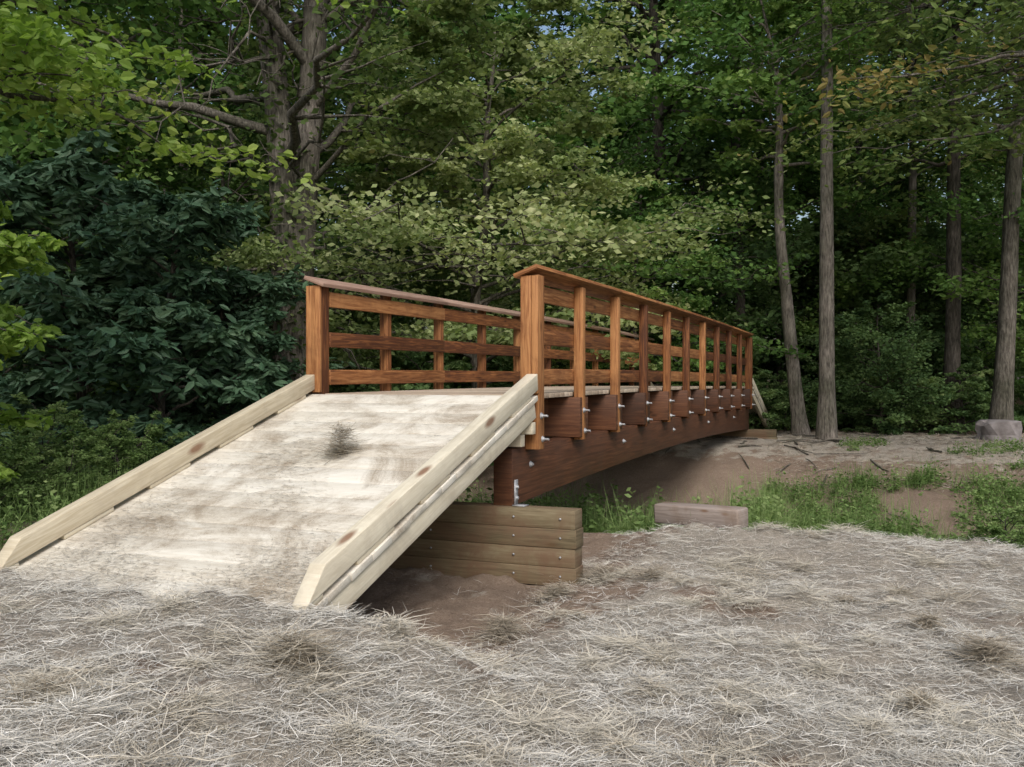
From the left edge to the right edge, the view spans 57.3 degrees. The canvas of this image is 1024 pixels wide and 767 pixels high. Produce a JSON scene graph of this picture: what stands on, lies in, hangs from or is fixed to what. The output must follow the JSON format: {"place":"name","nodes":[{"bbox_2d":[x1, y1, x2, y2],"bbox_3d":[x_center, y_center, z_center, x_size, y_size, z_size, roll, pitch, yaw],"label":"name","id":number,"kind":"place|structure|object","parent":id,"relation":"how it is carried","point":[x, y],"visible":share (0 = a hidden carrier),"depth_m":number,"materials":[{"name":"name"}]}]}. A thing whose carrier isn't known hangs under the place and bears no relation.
{"place":"outdoors","nodes":[
{"label":"outdoors","id":0,"kind":"place"},
{"bbox_2d":[0,381,1023,766],"bbox_3d":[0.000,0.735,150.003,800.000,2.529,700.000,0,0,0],"label":"ground","id":1,"kind":"structure","parent":0,"point":[680,471],"depth_m":5.43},
{"bbox_2d":[0,426,44,516],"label":"bank shrub","id":2,"kind":"object","parent":1,"relation":"on","point":[13,482],"visible":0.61,"depth_m":9.12,"materials":[{"name":"green plant"}]},
{"bbox_2d":[0,201,64,431],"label":"maple sapling","id":3,"kind":"object","parent":1,"relation":"on","point":[8,312],"visible":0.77,"depth_m":9.63,"materials":[{"name":"green plant"}]},
{"bbox_2d":[0,223,67,481],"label":"maple sapling","id":4,"kind":"object","parent":1,"relation":"on","point":[22,334],"visible":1,"depth_m":8.48,"materials":[{"name":"green plant"}]},
{"bbox_2d":[0,432,70,511],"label":"bank shrub","id":5,"kind":"object","parent":1,"relation":"on","point":[31,450],"visible":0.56,"depth_m":9.49,"materials":[{"name":"green plant"}]},
{"bbox_2d":[0,392,104,478],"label":"bank shrub","id":6,"kind":"object","parent":1,"relation":"on","point":[22,439],"visible":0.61,"depth_m":11.37,"materials":[{"name":"green plant"}]},
{"bbox_2d":[23,436,111,503],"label":"bank shrub","id":7,"kind":"object","parent":1,"relation":"on","point":[89,457],"visible":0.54,"depth_m":9.96,"materials":[{"name":"green plant"}]},
{"bbox_2d":[0,140,142,404],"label":"understory tree","id":8,"kind":"object","parent":1,"relation":"on","point":[78,264],"visible":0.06,"depth_m":17.11,"materials":[{"name":"green plant"}]},
{"bbox_2d":[0,436,171,548],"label":"bank weeds","id":9,"kind":"object","parent":1,"relation":"on","point":[48,502],"visible":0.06,"depth_m":9.14,"materials":[{"name":"green plant"}]},
{"bbox_2d":[0,0,188,304],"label":"hardwood tree","id":10,"kind":"object","parent":1,"relation":"on","point":[8,140],"visible":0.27,"depth_m":17.25,"materials":[{"name":"green plant"}]},
{"bbox_2d":[66,409,163,487],"bbox_3d":[-4.644,0.817,10.978,1.644,1.055,0.947,-2,2,-85],"label":"bank shrub","id":11,"kind":"object","parent":1,"relation":"on","point":[127,456],"visible":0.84,"depth_m":10.90,"materials":[{"name":"green plant"}]},
{"bbox_2d":[0,125,235,469],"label":"magnolia bush","id":12,"kind":"object","parent":1,"relation":"on","point":[28,190],"visible":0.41,"depth_m":13.85,"materials":[{"name":"green plant"}]},
{"bbox_2d":[78,410,187,469],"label":"bank shrub","id":13,"kind":"object","parent":1,"relation":"on","point":[152,435],"visible":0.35,"depth_m":11.91,"materials":[{"name":"green plant"}]},
{"bbox_2d":[0,0,282,349],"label":"hardwood tree","id":14,"kind":"object","parent":1,"relation":"on","point":[154,13],"visible":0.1,"depth_m":21.71,"materials":[{"name":"green plant"}]},
{"bbox_2d":[1,177,289,471],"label":"magnolia bush","id":15,"kind":"object","parent":1,"relation":"on","point":[133,351],"visible":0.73,"depth_m":13.02,"materials":[{"name":"green plant"}]},
{"bbox_2d":[2,54,324,396],"bbox_3d":[-8.503,-2.320,18.602,8.333,9.345,8.649,0,0,32],"label":"understory tree","id":16,"kind":"object","parent":1,"relation":"on","point":[130,159],"visible":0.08,"depth_m":18.34,"materials":[{"name":"green plant"}]},
{"bbox_2d":[7,0,354,303],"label":"hardwood tree","id":17,"kind":"object","parent":1,"relation":"on","point":[243,47],"visible":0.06,"depth_m":24.73,"materials":[{"name":"green plant"}]},
{"bbox_2d":[0,0,430,186],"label":"maple tree","id":18,"kind":"object","parent":1,"relation":"on","point":[35,42],"visible":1,"depth_m":9.94,"materials":[{"name":"green plant"}]},
{"bbox_2d":[62,103,419,425],"bbox_3d":[-6.152,-2.085,19.742,7.122,7.576,6.638,0,0,40],"label":"understory tree","id":19,"kind":"object","parent":1,"relation":"on","point":[246,177],"visible":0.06,"depth_m":19.76,"materials":[{"name":"green plant"}]},
{"bbox_2d":[0,0,494,391],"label":"vine covered oak","id":20,"kind":"object","parent":1,"relation":"on","point":[296,128],"visible":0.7,"depth_m":16.30,"materials":[{"name":"green plant"}]},
{"bbox_2d":[157,263,356,424],"bbox_3d":[-4.632,0.238,15.652,4.176,4.579,3.630,0,0,-14],"label":"magnolia bush","id":21,"kind":"object","parent":1,"relation":"on","point":[247,302],"visible":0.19,"depth_m":15.03,"materials":[{"name":"green plant"}]},
{"bbox_2d":[259,230,431,390],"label":"understory tree","id":22,"kind":"object","parent":1,"relation":"on","point":[354,278],"visible":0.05,"depth_m":19.70,"materials":[{"name":"green plant"}]},
{"bbox_2d":[115,0,584,326],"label":"hardwood tree","id":23,"kind":"object","parent":1,"relation":"on","point":[387,13],"visible":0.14,"depth_m":21.35,"materials":[{"name":"green plant"}]},
{"bbox_2d":[330,324,409,390],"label":"shrub","id":24,"kind":"object","parent":1,"relation":"on","point":[406,367],"visible":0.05,"depth_m":19.25,"materials":[{"name":"green plant"}]},
{"bbox_2d":[0,264,777,614],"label":"wooden footbridge","id":25,"kind":"object","parent":1,"relation":"on","point":[388,496],"visible":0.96,"depth_m":7.63,"materials":[{"name":"brown wood"}]},
{"bbox_2d":[15,403,469,606],"bbox_3d":[-1.520,0.663,6.700,2.186,1.005,3.124,0,0,22],"label":"loose straw","id":26,"kind":"object","parent":25,"relation":"on","point":[127,569],"visible":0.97,"depth_m":5.74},
{"bbox_2d":[309,421,374,467],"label":"hay tuft","id":27,"kind":"object","parent":25,"relation":"on","point":[338,436],"visible":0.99,"depth_m":7.02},
{"bbox_2d":[329,318,457,392],"bbox_3d":[-2.632,0.185,18.909,4.168,2.945,3.981,0,0,18],"label":"shrub","id":28,"kind":"object","parent":1,"relation":"on","point":[397,362],"visible":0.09,"depth_m":18.35,"materials":[{"name":"green plant"}]},
{"bbox_2d":[248,53,589,388],"bbox_3d":[-2.300,-3.324,23.599,8.333,9.345,8.649,0,0,31],"label":"understory tree","id":29,"kind":"object","parent":1,"relation":"on","point":[369,167],"visible":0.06,"depth_m":23.21,"materials":[{"name":"green plant"}]},
{"bbox_2d":[348,337,493,466],"bbox_3d":[-1.930,0.627,17.061,4.166,2.944,3.980,0,0,-12],"label":"shrub","id":30,"kind":"object","parent":1,"relation":"on","point":[411,358],"visible":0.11,"depth_m":17.51,"materials":[{"name":"green plant"}]},
{"bbox_2d":[411,356,495,388],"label":"shrub","id":31,"kind":"object","parent":1,"relation":"on","point":[430,366],"visible":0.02,"depth_m":18.25,"materials":[{"name":"green plant"}]},
{"bbox_2d":[423,307,512,387],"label":"shrub","id":32,"kind":"object","parent":1,"relation":"on","point":[450,358],"visible":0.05,"depth_m":19.06,"materials":[{"name":"green plant"}]},
{"bbox_2d":[197,0,787,387],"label":"dogwood tree","id":33,"kind":"object","parent":1,"relation":"on","point":[511,51],"visible":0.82,"depth_m":16.82,"materials":[{"name":"green plant"}]},
{"bbox_2d":[0,518,1023,766],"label":"straw mulch","id":34,"kind":"object","parent":1,"relation":"on","point":[36,748],"visible":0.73,"depth_m":4.28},
{"bbox_2d":[5,0,1023,414],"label":"distant forest","id":35,"kind":"object","parent":1,"relation":"on","point":[847,248],"visible":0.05,"depth_m":26.61,"materials":[{"name":"green plant"}]},
{"bbox_2d":[495,365,567,387],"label":"shrub","id":36,"kind":"object","parent":1,"relation":"on","point":[505,368],"visible":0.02,"depth_m":17.61,"materials":[{"name":"green plant"}]},
{"bbox_2d":[404,99,716,385],"bbox_3d":[1.875,-3.327,25.379,8.333,9.345,8.649,0,0,31],"label":"understory tree","id":37,"kind":"object","parent":1,"relation":"on","point":[636,127],"visible":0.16,"depth_m":23.42,"materials":[{"name":"green plant"}]},
{"bbox_2d":[454,473,752,533],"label":"bank weeds","id":38,"kind":"object","parent":1,"relation":"on","point":[590,520],"visible":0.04,"depth_m":11.05,"materials":[{"name":"green plant"}]},
{"bbox_2d":[429,0,834,385],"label":"hardwood tree","id":39,"kind":"object","parent":1,"relation":"on","point":[622,114],"visible":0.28,"depth_m":24.49,"materials":[{"name":"green plant"}]},
{"bbox_2d":[458,180,815,385],"bbox_3d":[2.826,-1.669,21.954,8.139,6.010,8.191,0,0,0],"label":"dogwood tree","id":40,"kind":"object","parent":1,"relation":"on","point":[669,272],"visible":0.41,"depth_m":21.01,"materials":[{"name":"green plant"}]},
{"bbox_2d":[654,365,696,385],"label":"shrub","id":41,"kind":"object","parent":1,"relation":"on","point":[678,370],"visible":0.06,"depth_m":22.34,"materials":[{"name":"green plant"}]},
{"bbox_2d":[545,141,838,399],"bbox_3d":[5.157,-2.433,23.872,7.122,7.576,6.638,0,0,-27],"label":"understory tree","id":42,"kind":"object","parent":1,"relation":"on","point":[699,153],"visible":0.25,"depth_m":22.97,"materials":[{"name":"green plant"}]},
{"bbox_2d":[654,502,747,528],"bbox_3d":[1.930,1.350,9.604,0.955,0.223,0.253,0,0,39],"label":"timber","id":43,"kind":"object","parent":1,"relation":"on","point":[717,516],"visible":0.88,"depth_m":9.48,"materials":[{"name":"brown wood"}]},
{"bbox_2d":[693,364,756,428],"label":"shrub","id":44,"kind":"object","parent":1,"relation":"on","point":[724,370],"visible":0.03,"depth_m":22.88,"materials":[{"name":"green plant"}]},
{"bbox_2d":[672,348,778,413],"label":"shrub","id":45,"kind":"object","parent":1,"relation":"on","point":[711,369],"visible":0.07,"depth_m":22.41,"materials":[{"name":"green plant"}]},
{"bbox_2d":[590,0,900,382],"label":"hardwood tree","id":46,"kind":"object","parent":1,"relation":"on","point":[842,197],"visible":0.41,"depth_m":23.16,"materials":[{"name":"green plant"}]},
{"bbox_2d":[732,370,790,429],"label":"shrub","id":47,"kind":"object","parent":1,"relation":"on","point":[771,393],"visible":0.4,"depth_m":21.24,"materials":[{"name":"green plant"}]},
{"bbox_2d":[682,465,858,532],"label":"bank weeds","id":48,"kind":"object","parent":1,"relation":"on","point":[758,513],"visible":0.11,"depth_m":12.18,"materials":[{"name":"green plant"}]},
{"bbox_2d":[751,392,789,428],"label":"shrub","id":49,"kind":"object","parent":1,"relation":"on","point":[777,400],"visible":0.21,"depth_m":21.96,"materials":[{"name":"green plant"}]},
{"bbox_2d":[625,0,932,435],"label":"leaning tree","id":50,"kind":"object","parent":1,"relation":"on","point":[744,129],"visible":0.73,"depth_m":20.71,"materials":[{"name":"green plant"}]},
{"bbox_2d":[597,502,965,540],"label":"bank weeds","id":51,"kind":"object","parent":1,"relation":"on","point":[643,516],"depth_m":10.35,"materials":[{"name":"green plant"}]},
{"bbox_2d":[756,370,815,430],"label":"shrub","id":52,"kind":"object","parent":1,"relation":"on","point":[778,385],"visible":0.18,"depth_m":23.67,"materials":[{"name":"green plant"}]},
{"bbox_2d":[772,387,814,430],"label":"shrub","id":53,"kind":"object","parent":1,"relation":"on","point":[784,410],"visible":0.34,"depth_m":22.46,"materials":[{"name":"green plant"}]},
{"bbox_2d":[660,117,939,385],"bbox_3d":[7.372,-3.331,27.192,8.333,9.345,8.649,0,0,-19],"label":"understory tree","id":54,"kind":"object","parent":1,"relation":"on","point":[801,328],"visible":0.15,"depth_m":25.38,"materials":[{"name":"green plant"}]},
{"bbox_2d":[782,380,838,429],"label":"shrub","id":55,"kind":"object","parent":1,"relation":"on","point":[813,400],"visible":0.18,"depth_m":22.70,"materials":[{"name":"green plant"}]},
{"bbox_2d":[664,432,962,526],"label":"fallen sticks","id":56,"kind":"object","parent":1,"relation":"on","point":[812,441],"visible":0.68,"depth_m":17.86,"materials":[{"name":"brown wood"}]},
{"bbox_2d":[768,352,867,430],"bbox_3d":[7.915,0.228,24.063,3.089,2.183,2.951,0,0,-23],"label":"shrub","id":57,"kind":"object","parent":1,"relation":"on","point":[814,369],"visible":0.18,"depth_m":23.98,"materials":[{"name":"green plant"}]},
{"bbox_2d":[805,387,840,428],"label":"shrub","id":58,"kind":"object","parent":1,"relation":"on","point":[815,402],"visible":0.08,"depth_m":23.74,"materials":[{"name":"green plant"}]},
{"bbox_2d":[815,0,837,439],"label":"slender tree","id":59,"kind":"object","parent":1,"relation":"on","point":[826,423],"visible":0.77,"depth_m":19.39,"materials":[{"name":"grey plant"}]},
{"bbox_2d":[836,362,870,426],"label":"shrub","id":60,"kind":"object","parent":1,"relation":"on","point":[853,369],"visible":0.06,"depth_m":24.37,"materials":[{"name":"green plant"}]},
{"bbox_2d":[836,383,871,427],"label":"shrub","id":61,"kind":"object","parent":1,"relation":"on","point":[844,402],"visible":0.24,"depth_m":23.26,"materials":[{"name":"green plant"}]},
{"bbox_2d":[837,366,884,427],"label":"shrub","id":62,"kind":"object","parent":1,"relation":"on","point":[868,380],"visible":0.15,"depth_m":23.80,"materials":[{"name":"green plant"}]},
{"bbox_2d":[707,0,1023,207],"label":"hickory tree","id":63,"kind":"object","parent":1,"relation":"on","point":[935,110],"visible":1,"depth_m":14.49,"materials":[{"name":"green plant"}]},
{"bbox_2d":[754,254,985,425],"bbox_3d":[9.951,-1.143,25.988,5.063,4.908,5.678,0,0,-38],"label":"understory tree","id":64,"kind":"object","parent":1,"relation":"on","point":[882,304],"visible":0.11,"depth_m":25.66,"materials":[{"name":"green plant"}]},
{"bbox_2d":[815,348,927,428],"bbox_3d":[9.220,0.211,24.364,3.150,2.226,3.009,0,0,41],"label":"shrub","id":65,"kind":"object","parent":1,"relation":"on","point":[860,367],"visible":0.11,"depth_m":23.84,"materials":[{"name":"green plant"}]},
{"bbox_2d":[842,400,905,432],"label":"shrub","id":66,"kind":"object","parent":1,"relation":"on","point":[867,421],"visible":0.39,"depth_m":21.85,"materials":[{"name":"green plant"}]},
{"bbox_2d":[798,290,960,434],"bbox_3d":[8.469,-0.412,21.519,3.911,3.381,3.488,0,0,-34],"label":"shrub","id":67,"kind":"object","parent":1,"relation":"on","point":[859,331],"visible":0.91,"depth_m":21.16,"materials":[{"name":"green plant"}]},
{"bbox_2d":[738,455,1023,542],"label":"bank weeds","id":68,"kind":"object","parent":1,"relation":"on","point":[862,482],"visible":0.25,"depth_m":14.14,"materials":[{"name":"green plant"}]},
{"bbox_2d":[754,0,1015,376],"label":"hardwood tree","id":69,"kind":"object","parent":1,"relation":"on","point":[910,294],"visible":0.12,"depth_m":24.93,"materials":[{"name":"green plant"}]},
{"bbox_2d":[751,431,1023,495],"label":"dry grass","id":70,"kind":"structure","parent":1,"relation":"on","point":[914,441],"depth_m":16.78,"materials":[{"name":"beige plant"}]},
{"bbox_2d":[776,0,1023,433],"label":"hardwood tree","id":71,"kind":"object","parent":1,"relation":"on","point":[952,354],"visible":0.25,"depth_m":21.86,"materials":[{"name":"green plant"}]},
{"bbox_2d":[837,351,971,432],"bbox_3d":[9.101,0.301,21.695,2.904,2.052,2.774,0,0,4],"label":"shrub","id":72,"kind":"object","parent":1,"relation":"on","point":[893,418],"visible":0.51,"depth_m":21.27,"materials":[{"name":"green plant"}]},
{"bbox_2d":[818,164,1023,403],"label":"understory tree","id":73,"kind":"object","parent":1,"relation":"on","point":[970,310],"visible":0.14,"depth_m":25.75,"materials":[{"name":"green plant"}]},
{"bbox_2d":[833,0,1023,419],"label":"leaning tree","id":74,"kind":"object","parent":1,"relation":"on","point":[1002,403],"visible":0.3,"depth_m":19.90,"materials":[{"name":"green plant"}]},
{"bbox_2d":[915,368,942,426],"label":"shrub","id":75,"kind":"object","parent":1,"relation":"on","point":[933,376],"visible":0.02,"depth_m":24.83,"materials":[{"name":"green plant"}]},
{"bbox_2d":[835,434,1023,495],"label":"bank weeds","id":76,"kind":"object","parent":1,"relation":"on","point":[1015,446],"visible":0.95,"depth_m":16.15,"materials":[{"name":"green plant"}]},
{"bbox_2d":[858,109,1023,394],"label":"understory tree","id":77,"kind":"object","parent":1,"relation":"on","point":[973,216],"visible":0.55,"depth_m":22.45,"materials":[{"name":"green plant"}]},
{"bbox_2d":[915,388,982,428],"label":"shrub","id":78,"kind":"object","parent":1,"relation":"on","point":[965,406],"visible":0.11,"depth_m":21.97,"materials":[{"name":"green plant"}]},
{"bbox_2d":[929,389,988,427],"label":"shrub","id":79,"kind":"object","parent":1,"relation":"on","point":[987,414],"visible":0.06,"depth_m":23.00,"materials":[{"name":"green plant"}]},
{"bbox_2d":[899,202,1023,404],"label":"understory tree","id":80,"kind":"object","parent":1,"relation":"on","point":[1019,368],"visible":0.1,"depth_m":25.26,"materials":[{"name":"green plant"}]},
{"bbox_2d":[904,356,1023,434],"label":"shrub","id":81,"kind":"object","parent":1,"relation":"on","point":[975,381],"visible":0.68,"depth_m":21.27,"materials":[{"name":"green plant"}]},
{"bbox_2d":[946,490,1023,548],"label":"weeds","id":82,"kind":"object","parent":1,"relation":"on","point":[981,530],"visible":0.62,"depth_m":11.46,"materials":[{"name":"green plant"}]},
{"bbox_2d":[964,369,1023,419],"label":"shrub","id":83,"kind":"object","parent":1,"relation":"on","point":[990,384],"visible":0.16,"depth_m":23.15,"materials":[{"name":"green plant"}]},
{"bbox_2d":[975,419,1021,440],"bbox_3d":[10.041,1.032,19.388,0.800,0.546,0.842,0,0,0],"label":"rock","id":84,"kind":"object","parent":1,"relation":"on","point":[992,429],"visible":0.64,"depth_m":19.07,"materials":[{"name":"stone"}]},
{"bbox_2d":[1014,384,1023,431],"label":"shrub","id":85,"kind":"object","parent":1,"relation":"on","point":[1020,387],"visible":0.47,"depth_m":22.18,"materials":[{"name":"green plant"}]},
{"bbox_2d":[10,0,1023,380],"label":"sky","id":86,"kind":"structure","parent":0,"point":[544,27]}
]}

